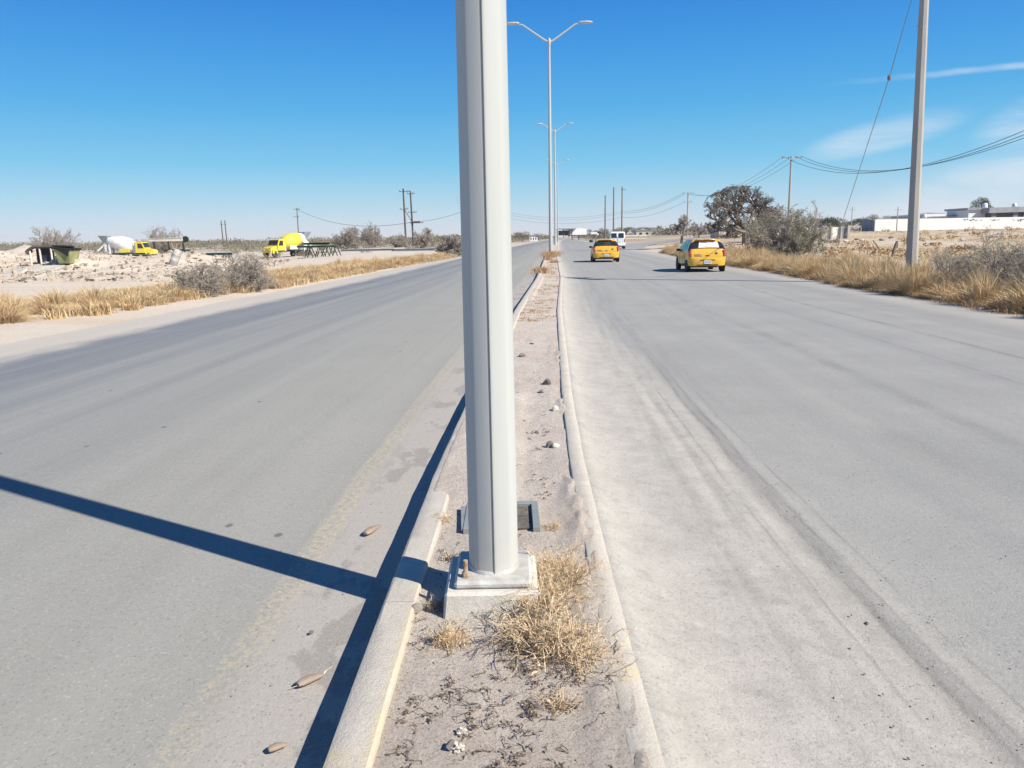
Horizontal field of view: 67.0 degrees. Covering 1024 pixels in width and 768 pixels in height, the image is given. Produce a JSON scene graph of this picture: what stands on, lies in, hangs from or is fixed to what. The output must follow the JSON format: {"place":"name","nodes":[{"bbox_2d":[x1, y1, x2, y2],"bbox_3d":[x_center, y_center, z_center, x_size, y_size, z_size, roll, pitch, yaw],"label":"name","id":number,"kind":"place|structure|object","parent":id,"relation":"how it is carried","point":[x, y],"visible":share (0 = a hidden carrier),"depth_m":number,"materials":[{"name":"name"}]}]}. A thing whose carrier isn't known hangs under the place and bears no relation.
{"place":"outdoors","nodes":[
{"label":"outdoors","id":0,"kind":"place"},
{"bbox_2d":[148,236,189,251],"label":"gantry beam","id":1,"kind":"structure","parent":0,"point":[183,239],"depth_m":125.45,"materials":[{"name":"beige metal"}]},
{"bbox_2d":[0,239,561,767],"bbox_3d":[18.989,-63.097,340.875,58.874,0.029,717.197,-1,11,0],"label":"road","id":2,"kind":"structure","parent":0,"point":[172,485],"depth_m":4.80,"materials":[{"name":"asphalt"}]},
{"bbox_2d":[267,742,287,751],"bbox_3d":[-0.757,1.169,2.498,0.063,0.017,0.034,-6,12,-24],"label":"husk","id":3,"kind":"object","parent":2,"relation":"on","point":[275,746],"visible":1,"depth_m":2.49,"materials":[{"name":"plant"}]},
{"bbox_2d":[291,666,332,687],"bbox_3d":[-0.746,1.091,2.878,0.169,0.028,0.044,-9,13,-37],"label":"husk","id":4,"kind":"object","parent":2,"relation":"on","point":[306,679],"visible":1,"depth_m":2.86,"materials":[{"name":"plant"}]},
{"bbox_2d":[363,525,380,534],"bbox_3d":[-0.787,0.815,4.347,0.050,0.026,0.142,5,12,27],"label":"husk","id":5,"kind":"object","parent":2,"relation":"on","point":[369,530],"visible":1,"depth_m":4.32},
{"bbox_2d":[112,370,455,764],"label":"gutter gravel","id":6,"kind":"structure","parent":0,"point":[288,597],"depth_m":3.31,"materials":[{"name":"gravel"}]},
{"bbox_2d":[0,229,1023,344],"bbox_3d":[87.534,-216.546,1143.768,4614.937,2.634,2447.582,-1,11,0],"label":"ground","id":7,"kind":"structure","parent":0,"point":[11,332],"depth_m":42.51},
{"bbox_2d":[4,267,27,273],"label":"concrete slab","id":8,"kind":"structure","parent":7,"relation":"on","point":[22,270],"depth_m":39.70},
{"bbox_2d":[25,245,56,265],"bbox_3d":[-25.627,-7.079,42.759,2.419,1.168,0.460,-1,11,0],"label":"wrecked shelter","id":9,"kind":"object","parent":7,"relation":"on","point":[44,253],"visible":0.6,"depth_m":42.67,"materials":[{"name":"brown wood"}]},
{"bbox_2d":[30,265,64,271],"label":"concrete slab","id":10,"kind":"structure","parent":7,"relation":"on","point":[45,268],"depth_m":41.11,"materials":[{"name":"concrete"}]},
{"bbox_2d":[25,226,80,247],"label":"leafless tree","id":11,"kind":"object","parent":7,"relation":"on","point":[48,239],"visible":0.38,"depth_m":126.43,"materials":[{"name":"plant"}]},
{"bbox_2d":[51,245,81,263],"bbox_3d":[-24.128,-7.057,42.009,1.129,0.988,1.214,-1,11,0],"label":"skip tub","id":12,"kind":"object","parent":7,"relation":"on","point":[66,254],"visible":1,"depth_m":41.59,"materials":[{"name":"green paint"}]},
{"bbox_2d":[97,236,157,254],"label":"mixer truck","id":13,"kind":"object","parent":7,"relation":"on","point":[126,245],"visible":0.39,"depth_m":121.04,"materials":[{"name":"white metal"}]},
{"bbox_2d":[0,245,302,282],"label":"rubble","id":14,"kind":"object","parent":7,"relation":"on","point":[132,274],"visible":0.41,"depth_m":40.96,"materials":[{"name":"stone"}]},
{"bbox_2d":[168,248,181,265],"bbox_3d":[-18.634,-6.982,42.821,0.474,0.970,0.474,21,0,-4],"label":"oil drum","id":15,"kind":"object","parent":14,"relation":"on","point":[175,257],"visible":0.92,"depth_m":42.64,"materials":[{"name":"metal"}]},
{"bbox_2d":[141,223,184,253],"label":"leafless tree","id":16,"kind":"object","parent":7,"relation":"on","point":[162,245],"visible":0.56,"depth_m":161.00,"materials":[{"name":"plant"}]},
{"bbox_2d":[167,264,242,296],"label":"verge bush","id":17,"kind":"object","parent":7,"relation":"on","point":[212,283],"visible":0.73,"depth_m":23.65,"materials":[{"name":"plant"}]},
{"bbox_2d":[172,253,274,293],"bbox_3d":[-9.637,-3.729,25.849,3.340,1.283,2.929,-1,11,0],"label":"verge bush","id":18,"kind":"object","parent":7,"relation":"on","point":[249,273],"visible":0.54,"depth_m":25.67,"materials":[{"name":"plant"}]},
{"bbox_2d":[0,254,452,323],"bbox_3d":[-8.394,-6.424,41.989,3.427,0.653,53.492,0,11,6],"label":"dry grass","id":19,"kind":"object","parent":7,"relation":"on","point":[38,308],"visible":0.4,"depth_m":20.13,"materials":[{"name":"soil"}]},
{"bbox_2d":[0,252,458,322],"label":"verge grass","id":20,"kind":"structure","parent":7,"relation":"on","point":[99,308],"depth_m":22.93,"materials":[{"name":"plant"}]},
{"bbox_2d":[229,261,286,287],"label":"verge bush","id":21,"kind":"object","parent":7,"relation":"on","point":[271,285],"visible":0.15,"depth_m":27.29,"materials":[{"name":"plant"}]},
{"bbox_2d":[97,242,436,260],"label":"scrub","id":22,"kind":"object","parent":7,"relation":"on","point":[268,258],"visible":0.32,"depth_m":117.59,"materials":[{"name":"plant"}]},
{"bbox_2d":[0,234,539,254],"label":"scrub","id":23,"kind":"object","parent":7,"relation":"on","point":[250,245],"visible":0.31,"depth_m":210.94,"materials":[{"name":"plant"}]},
{"bbox_2d":[263,232,310,257],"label":"mixer truck","id":24,"kind":"object","parent":7,"relation":"on","point":[288,242],"visible":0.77,"depth_m":118.06,"materials":[{"name":"yellow metal"}]},
{"bbox_2d":[0,233,608,248],"bbox_3d":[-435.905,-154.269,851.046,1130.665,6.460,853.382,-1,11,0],"label":"scrub","id":25,"kind":"object","parent":7,"relation":"on","point":[309,239],"visible":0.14,"depth_m":502.24,"materials":[{"name":"plant"}]},
{"bbox_2d":[304,248,315,257],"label":"steel trestle","id":26,"kind":"object","parent":7,"relation":"on","point":[309,252],"visible":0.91,"depth_m":85.40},
{"bbox_2d":[297,245,335,247],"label":"steel beam","id":27,"kind":"structure","parent":26,"relation":"on","point":[313,246],"depth_m":85.75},
{"bbox_2d":[303,242,329,244],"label":"steel beam","id":28,"kind":"structure","parent":27,"relation":"on","point":[324,243],"depth_m":86.49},
{"bbox_2d":[330,226,360,248],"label":"leafless tree","id":29,"kind":"object","parent":7,"relation":"on","point":[348,236],"visible":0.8,"depth_m":151.37,"materials":[{"name":"plant"}]},
{"bbox_2d":[349,222,384,247],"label":"leafless tree","id":30,"kind":"object","parent":7,"relation":"on","point":[371,238],"visible":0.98,"depth_m":147.02,"materials":[{"name":"plant"}]},
{"bbox_2d":[340,248,393,250],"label":"steel beam","id":31,"kind":"structure","parent":7,"relation":"on","point":[390,249],"depth_m":94.51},
{"bbox_2d":[387,234,409,247],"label":"dry bush","id":32,"kind":"object","parent":7,"relation":"on","point":[400,241],"visible":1,"depth_m":146.78,"materials":[{"name":"plant"}]},
{"bbox_2d":[399,188,409,240],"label":"wooden pole","id":33,"kind":"object","parent":7,"relation":"on","point":[403,191],"visible":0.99,"depth_m":154.09,"materials":[{"name":"brown wood"}]},
{"bbox_2d":[405,191,422,245],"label":"wooden pole","id":34,"kind":"object","parent":7,"relation":"on","point":[411,219],"visible":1,"depth_m":154.18,"materials":[{"name":"brown wood"}]},
{"bbox_2d":[394,248,434,250],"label":"steel beam","id":35,"kind":"structure","parent":7,"relation":"on","point":[422,249],"depth_m":94.53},
{"bbox_2d":[411,227,434,247],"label":"dry bush","id":36,"kind":"object","parent":7,"relation":"on","point":[424,238],"visible":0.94,"depth_m":136.80,"materials":[{"name":"plant"}]},
{"bbox_2d":[323,245,553,767],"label":"kerb","id":37,"kind":"structure","parent":7,"relation":"on","point":[356,739],"depth_m":2.84,"materials":[{"name":"concrete"}]},
{"bbox_2d":[435,233,461,255],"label":"dry bush","id":38,"kind":"object","parent":7,"relation":"on","point":[448,244],"visible":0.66,"depth_m":73.41,"materials":[{"name":"plant"}]},
{"bbox_2d":[372,240,651,767],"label":"median","id":39,"kind":"object","parent":7,"relation":"on","point":[600,742],"visible":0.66,"depth_m":2.76,"materials":[{"name":"soil"}]},
{"bbox_2d":[411,603,422,613],"bbox_3d":[-0.390,0.914,3.154,0.054,0.040,0.041,-1,11,0],"label":"stone","id":40,"kind":"object","parent":39,"relation":"on","point":[417,607],"visible":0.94,"depth_m":3.14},
{"bbox_2d":[422,592,444,614],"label":"dry weed","id":41,"kind":"object","parent":39,"relation":"on","point":[432,605],"visible":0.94,"depth_m":3.17,"materials":[{"name":"plant"}]},
{"bbox_2d":[431,510,453,524],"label":"dry weed","id":42,"kind":"object","parent":39,"relation":"on","point":[445,519],"visible":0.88,"depth_m":4.15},
{"bbox_2d":[439,546,457,561],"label":"dry weed","id":43,"kind":"object","parent":39,"relation":"on","point":[450,557],"visible":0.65,"depth_m":3.65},
{"bbox_2d":[423,618,475,657],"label":"dry weed","id":44,"kind":"object","parent":39,"relation":"on","point":[449,639],"visible":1,"depth_m":2.89,"materials":[{"name":"plant"}]},
{"bbox_2d":[445,739,453,750],"bbox_3d":[-0.184,1.075,2.299,0.021,0.035,0.039,4,12,24],"label":"stone","id":45,"kind":"object","parent":39,"relation":"on","point":[449,744],"visible":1,"depth_m":2.29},
{"bbox_2d":[451,741,464,753],"bbox_3d":[-0.161,1.077,2.293,0.043,0.031,0.037,-1,11,0],"label":"stone","id":46,"kind":"object","parent":39,"relation":"on","point":[456,747],"visible":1,"depth_m":2.29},
{"bbox_2d":[456,727,467,735],"bbox_3d":[-0.153,1.063,2.370,0.040,0.026,0.035,-1,11,0],"label":"stone","id":47,"kind":"object","parent":39,"relation":"on","point":[461,730],"visible":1,"depth_m":2.36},
{"bbox_2d":[395,350,581,767],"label":"gravel","id":48,"kind":"structure","parent":39,"relation":"on","point":[437,705],"depth_m":2.61,"materials":[{"name":"gravel"}]},
{"bbox_2d":[443,555,538,618],"bbox_3d":[-0.087,0.872,3.279,0.393,0.153,0.390,-1,11,0],"label":"concrete footing","id":49,"kind":"object","parent":39,"relation":"on","point":[462,603],"visible":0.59,"depth_m":3.09,"materials":[{"name":"concrete"}]},
{"bbox_2d":[454,0,531,588],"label":"street lamp","id":50,"kind":"object","parent":49,"relation":"on","point":[493,557],"visible":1,"depth_m":2.98,"materials":[{"name":"metal"}]},
{"bbox_2d":[461,501,540,533],"bbox_3d":[-0.069,0.733,4.178,0.432,0.067,0.400,-1,11,0],"label":"access box","id":51,"kind":"object","parent":39,"relation":"on","point":[528,518],"visible":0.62,"depth_m":4.15,"materials":[{"name":"grey paint"}]},
{"bbox_2d":[386,414,619,767],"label":"twig litter","id":52,"kind":"object","parent":39,"relation":"on","point":[526,708],"visible":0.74,"depth_m":2.49,"materials":[{"name":"plant"}]},
{"bbox_2d":[470,609,565,670],"bbox_3d":[0.011,0.938,2.953,0.414,0.037,0.603,-5,12,-22],"label":"dry weed","id":53,"kind":"object","parent":39,"relation":"on","point":[503,638],"visible":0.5,"depth_m":2.86,"materials":[{"name":"plant"}]},
{"bbox_2d":[517,257,561,321],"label":"median grass","id":54,"kind":"structure","parent":39,"relation":"on","point":[541,311],"depth_m":17.14,"materials":[{"name":"brown plant"}]},
{"bbox_2d":[485,589,601,676],"bbox_3d":[0.085,0.898,2.921,0.432,0.127,0.403,-6,12,-26],"label":"dry weed","id":55,"kind":"object","parent":39,"relation":"on","point":[511,633],"visible":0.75,"depth_m":2.90,"materials":[{"name":"plant"}]},
{"bbox_2d":[526,250,563,273],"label":"dry grass","id":56,"kind":"structure","parent":39,"relation":"on","point":[548,255],"depth_m":51.16,"materials":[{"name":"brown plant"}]},
{"bbox_2d":[502,563,596,621],"bbox_3d":[0.114,0.833,3.124,0.467,0.178,0.424,-6,12,-25],"label":"dry weed","id":57,"kind":"object","parent":39,"relation":"on","point":[554,589],"visible":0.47,"depth_m":3.12,"materials":[{"name":"plant"}]},
{"bbox_2d":[507,20,592,251],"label":"street lamp","id":58,"kind":"object","parent":39,"relation":"on","point":[549,41],"visible":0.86,"depth_m":65.29,"materials":[{"name":"metal"}]},
{"bbox_2d":[542,516,561,531],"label":"dry weed","id":59,"kind":"object","parent":39,"relation":"on","point":[556,525],"visible":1,"depth_m":4.02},
{"bbox_2d":[537,122,572,244],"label":"street lamp","id":60,"kind":"object","parent":39,"relation":"on","point":[555,234],"visible":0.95,"depth_m":145.45,"materials":[{"name":"metal"}]},
{"bbox_2d":[530,684,582,719],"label":"dry weed","id":61,"kind":"object","parent":39,"relation":"on","point":[560,702],"visible":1,"depth_m":2.50,"materials":[{"name":"plant"}]},
{"bbox_2d":[546,159,568,241],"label":"street lamp","id":62,"kind":"object","parent":39,"relation":"on","point":[557,196],"visible":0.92,"depth_m":218.85,"materials":[{"name":"metal"}]},
{"bbox_2d":[523,535,612,598],"bbox_3d":[0.170,0.775,3.369,0.551,0.200,0.494,-1,11,0],"label":"dry weed","id":63,"kind":"object","parent":39,"relation":"on","point":[568,570],"visible":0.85,"depth_m":3.35,"materials":[{"name":"plant"}]},
{"bbox_2d":[502,596,643,688],"bbox_3d":[0.237,0.925,2.764,0.549,0.127,0.403,7,13,36],"label":"dry weed","id":64,"kind":"object","parent":39,"relation":"on","point":[575,654],"visible":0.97,"depth_m":2.76,"materials":[{"name":"plant"}]},
{"bbox_2d":[512,231,539,241],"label":"distant tree","id":65,"kind":"object","parent":7,"relation":"on","point":[522,236],"visible":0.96,"depth_m":293.51,"materials":[{"name":"green plant"}]},
{"bbox_2d":[556,228,586,236],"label":"canopy building","id":66,"kind":"structure","parent":7,"relation":"on","point":[576,231],"depth_m":245.85,"materials":[{"name":"white"}]},
{"bbox_2d":[604,195,605,238],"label":"tall pole","id":67,"kind":"object","parent":7,"relation":"on","point":[605,220],"visible":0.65,"depth_m":210.51,"materials":[{"name":"brown wood"}]},
{"bbox_2d":[557,244,664,767],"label":"kerb","id":68,"kind":"structure","parent":7,"relation":"on","point":[641,734],"depth_m":3.28,"materials":[{"name":"concrete"}]},
{"bbox_2d":[621,187,625,230],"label":"tall pole","id":69,"kind":"object","parent":7,"relation":"on","point":[622,189],"visible":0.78,"depth_m":209.88,"materials":[{"name":"grey concrete"}]},
{"bbox_2d":[625,235,646,241],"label":"guard rail","id":70,"kind":"object","parent":7,"relation":"on","point":[635,238],"visible":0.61,"depth_m":186.75,"materials":[{"name":"beige metal"}]},
{"bbox_2d":[567,235,709,250],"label":"road bend","id":71,"kind":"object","parent":7,"relation":"on","point":[635,246],"visible":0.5,"depth_m":120.38,"materials":[{"name":"asphalt"}]},
{"bbox_2d":[607,231,625,248],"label":"van","id":72,"kind":"object","parent":71,"relation":"on","point":[619,237],"visible":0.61,"depth_m":94.01,"materials":[{"name":"white metal"}]},
{"bbox_2d":[633,230,657,235],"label":"house","id":73,"kind":"structure","parent":7,"relation":"on","point":[641,232],"depth_m":321.10,"materials":[{"name":"concrete"}]},
{"bbox_2d":[669,214,696,243],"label":"mesquite tree","id":74,"kind":"object","parent":7,"relation":"on","point":[675,230],"visible":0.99,"depth_m":115.57,"materials":[{"name":"green plant"}]},
{"bbox_2d":[691,221,708,237],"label":"mesquite tree","id":75,"kind":"object","parent":7,"relation":"on","point":[697,229],"visible":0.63,"depth_m":122.20,"materials":[{"name":"green plant"}]},
{"bbox_2d":[710,228,731,237],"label":"pale shed","id":76,"kind":"structure","parent":7,"relation":"on","point":[715,235],"depth_m":125.90,"materials":[{"name":"concrete"}]},
{"bbox_2d":[583,225,859,238],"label":"scrub","id":77,"kind":"object","parent":7,"relation":"on","point":[662,232],"visible":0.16,"depth_m":306.56,"materials":[{"name":"plant"}]},
{"bbox_2d":[703,184,779,244],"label":"mesquite tree","id":78,"kind":"object","parent":7,"relation":"on","point":[733,208],"visible":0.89,"depth_m":89.26,"materials":[{"name":"green plant"}]},
{"bbox_2d":[744,203,783,234],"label":"mesquite tree","id":79,"kind":"object","parent":7,"relation":"on","point":[771,209],"visible":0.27,"depth_m":97.13,"materials":[{"name":"green plant"}]},
{"bbox_2d":[741,203,831,257],"bbox_3d":[17.780,-10.150,51.155,6.109,3.574,6.388,-1,11,0],"label":"roadside bush","id":80,"kind":"object","parent":7,"relation":"on","point":[792,239],"visible":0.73,"depth_m":49.82,"materials":[{"name":"green plant"}]},
{"bbox_2d":[782,156,801,215],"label":"utility pole","id":81,"kind":"object","parent":7,"relation":"on","point":[789,194],"visible":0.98,"depth_m":100.88,"materials":[{"name":"concrete"}]},
{"bbox_2d":[789,131,1022,173],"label":"overhead wire","id":82,"kind":"object","parent":81,"relation":"attached to","point":[924,164],"visible":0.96,"depth_m":64.94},
{"bbox_2d":[795,135,1022,171],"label":"overhead wire","id":83,"kind":"object","parent":81,"relation":"attached to","point":[924,165],"visible":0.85,"depth_m":64.73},
{"bbox_2d":[802,138,1022,170],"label":"overhead wire","id":84,"kind":"object","parent":81,"relation":"attached to","point":[927,165],"visible":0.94,"depth_m":64.45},
{"bbox_2d":[775,200,841,251],"bbox_3d":[22.692,-12.081,59.179,4.910,4.062,3.132,3,11,19],"label":"bare bush","id":85,"kind":"object","parent":7,"relation":"on","point":[835,240],"visible":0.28,"depth_m":59.32,"materials":[{"name":"plant"}]},
{"bbox_2d":[817,217,841,226],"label":"distant tree","id":86,"kind":"object","parent":7,"relation":"on","point":[833,221],"visible":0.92,"depth_m":146.24,"materials":[{"name":"green plant"}]},
{"bbox_2d":[805,225,860,239],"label":"ruined wall","id":87,"kind":"structure","parent":7,"relation":"on","point":[844,234],"depth_m":89.21,"materials":[{"name":"concrete"}]},
{"bbox_2d":[828,218,850,226],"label":"distant tree","id":88,"kind":"object","parent":7,"relation":"on","point":[842,223],"visible":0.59,"depth_m":185.72,"materials":[{"name":"green plant"}]},
{"bbox_2d":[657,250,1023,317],"bbox_3d":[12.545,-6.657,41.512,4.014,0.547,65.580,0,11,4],"label":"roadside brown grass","id":89,"kind":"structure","parent":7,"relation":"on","point":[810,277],"depth_m":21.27,"materials":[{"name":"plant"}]},
{"bbox_2d":[848,218,864,230],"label":"distant tree","id":90,"kind":"object","parent":7,"relation":"on","point":[856,221],"visible":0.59,"depth_m":206.33,"materials":[{"name":"green plant"}]},
{"bbox_2d":[725,226,1023,256],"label":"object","id":91,"kind":"object","parent":7,"relation":"on","point":[904,241],"visible":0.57,"depth_m":63.73,"materials":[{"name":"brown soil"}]},
{"bbox_2d":[905,0,928,271],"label":"concrete pole","id":92,"kind":"object","parent":7,"relation":"on","point":[912,245],"visible":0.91,"depth_m":23.48,"materials":[{"name":"concrete"}]},
{"bbox_2d":[843,0,911,218],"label":"stay wire","id":93,"kind":"object","parent":92,"relation":"attached to","point":[888,77],"visible":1,"depth_m":26.70,"materials":[{"name":"metal"}]},
{"bbox_2d":[888,212,956,218],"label":"flat roof house","id":94,"kind":"structure","parent":7,"relation":"on","point":[936,215],"depth_m":161.65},
{"bbox_2d":[861,217,1023,231],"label":"compound wall","id":95,"kind":"structure","parent":7,"relation":"on","point":[940,223],"depth_m":147.05,"materials":[{"name":"paint"}]},
{"bbox_2d":[920,246,968,276],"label":"roadside bush","id":96,"kind":"object","parent":7,"relation":"on","point":[942,263],"visible":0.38,"depth_m":26.00,"materials":[{"name":"grey plant"}]},
{"bbox_2d":[944,207,988,217],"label":"white box house","id":97,"kind":"structure","parent":7,"relation":"on","point":[967,212],"depth_m":156.99,"materials":[{"name":"paint"}]},
{"bbox_2d":[915,225,1023,288],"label":"roadside bush","id":98,"kind":"object","parent":7,"relation":"on","point":[992,260],"visible":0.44,"depth_m":18.65,"materials":[{"name":"grey plant"}]},
{"bbox_2d":[969,197,994,207],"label":"dark tree","id":99,"kind":"object","parent":7,"relation":"on","point":[975,205],"visible":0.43,"depth_m":224.78,"materials":[{"name":"green plant"}]},
{"bbox_2d":[967,237,1023,277],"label":"roadside bush","id":100,"kind":"object","parent":7,"relation":"on","point":[1004,256],"visible":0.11,"depth_m":22.86,"materials":[{"name":"grey plant"}]},
{"bbox_2d":[981,207,1023,217],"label":"building","id":101,"kind":"structure","parent":7,"relation":"on","point":[1005,212],"depth_m":154.29,"materials":[{"name":"paint"}]},
{"bbox_2d":[990,240,1023,295],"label":"roadside bush","id":102,"kind":"object","parent":7,"relation":"on","point":[1021,265],"visible":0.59,"depth_m":17.31,"materials":[{"name":"grey plant"}]},
{"bbox_2d":[0,0,1023,244],"label":"sky","id":103,"kind":"structure","parent":0,"point":[124,118],"materials":[{"name":"blue"}]},
{"bbox_2d":[557,239,1023,767],"bbox_3d":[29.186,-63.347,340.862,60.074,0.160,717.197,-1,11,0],"label":"road","id":104,"kind":"structure","parent":0,"point":[911,405],"depth_m":4.59,"materials":[{"name":"asphalt"}]},
{"bbox_2d":[589,239,618,261],"bbox_3d":[6.015,-8.688,50.265,1.970,1.506,3.878,0,11,3],"label":"taxi","id":105,"kind":"object","parent":104,"relation":"on","point":[604,248],"visible":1,"depth_m":48.56,"materials":[{"name":"yellow metal"}]},
{"bbox_2d":[676,238,725,271],"bbox_3d":[8.553,-5.898,35.264,1.970,1.506,3.878,0,11,3],"label":"taxi","id":106,"kind":"object","parent":104,"relation":"on","point":[709,253],"visible":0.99,"depth_m":33.59,"materials":[{"name":"yellow metal"}]},
{"bbox_2d":[614,334,1023,764],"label":"pebbles","id":107,"kind":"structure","parent":104,"relation":"on","point":[908,758],"depth_m":3.27,"materials":[{"name":"grey stone"}]},
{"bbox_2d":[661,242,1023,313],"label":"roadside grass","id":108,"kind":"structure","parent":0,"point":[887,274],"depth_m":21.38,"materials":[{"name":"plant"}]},
{"bbox_2d":[670,228,1023,264],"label":"field grass","id":109,"kind":"structure","parent":0,"point":[920,248],"depth_m":66.37,"materials":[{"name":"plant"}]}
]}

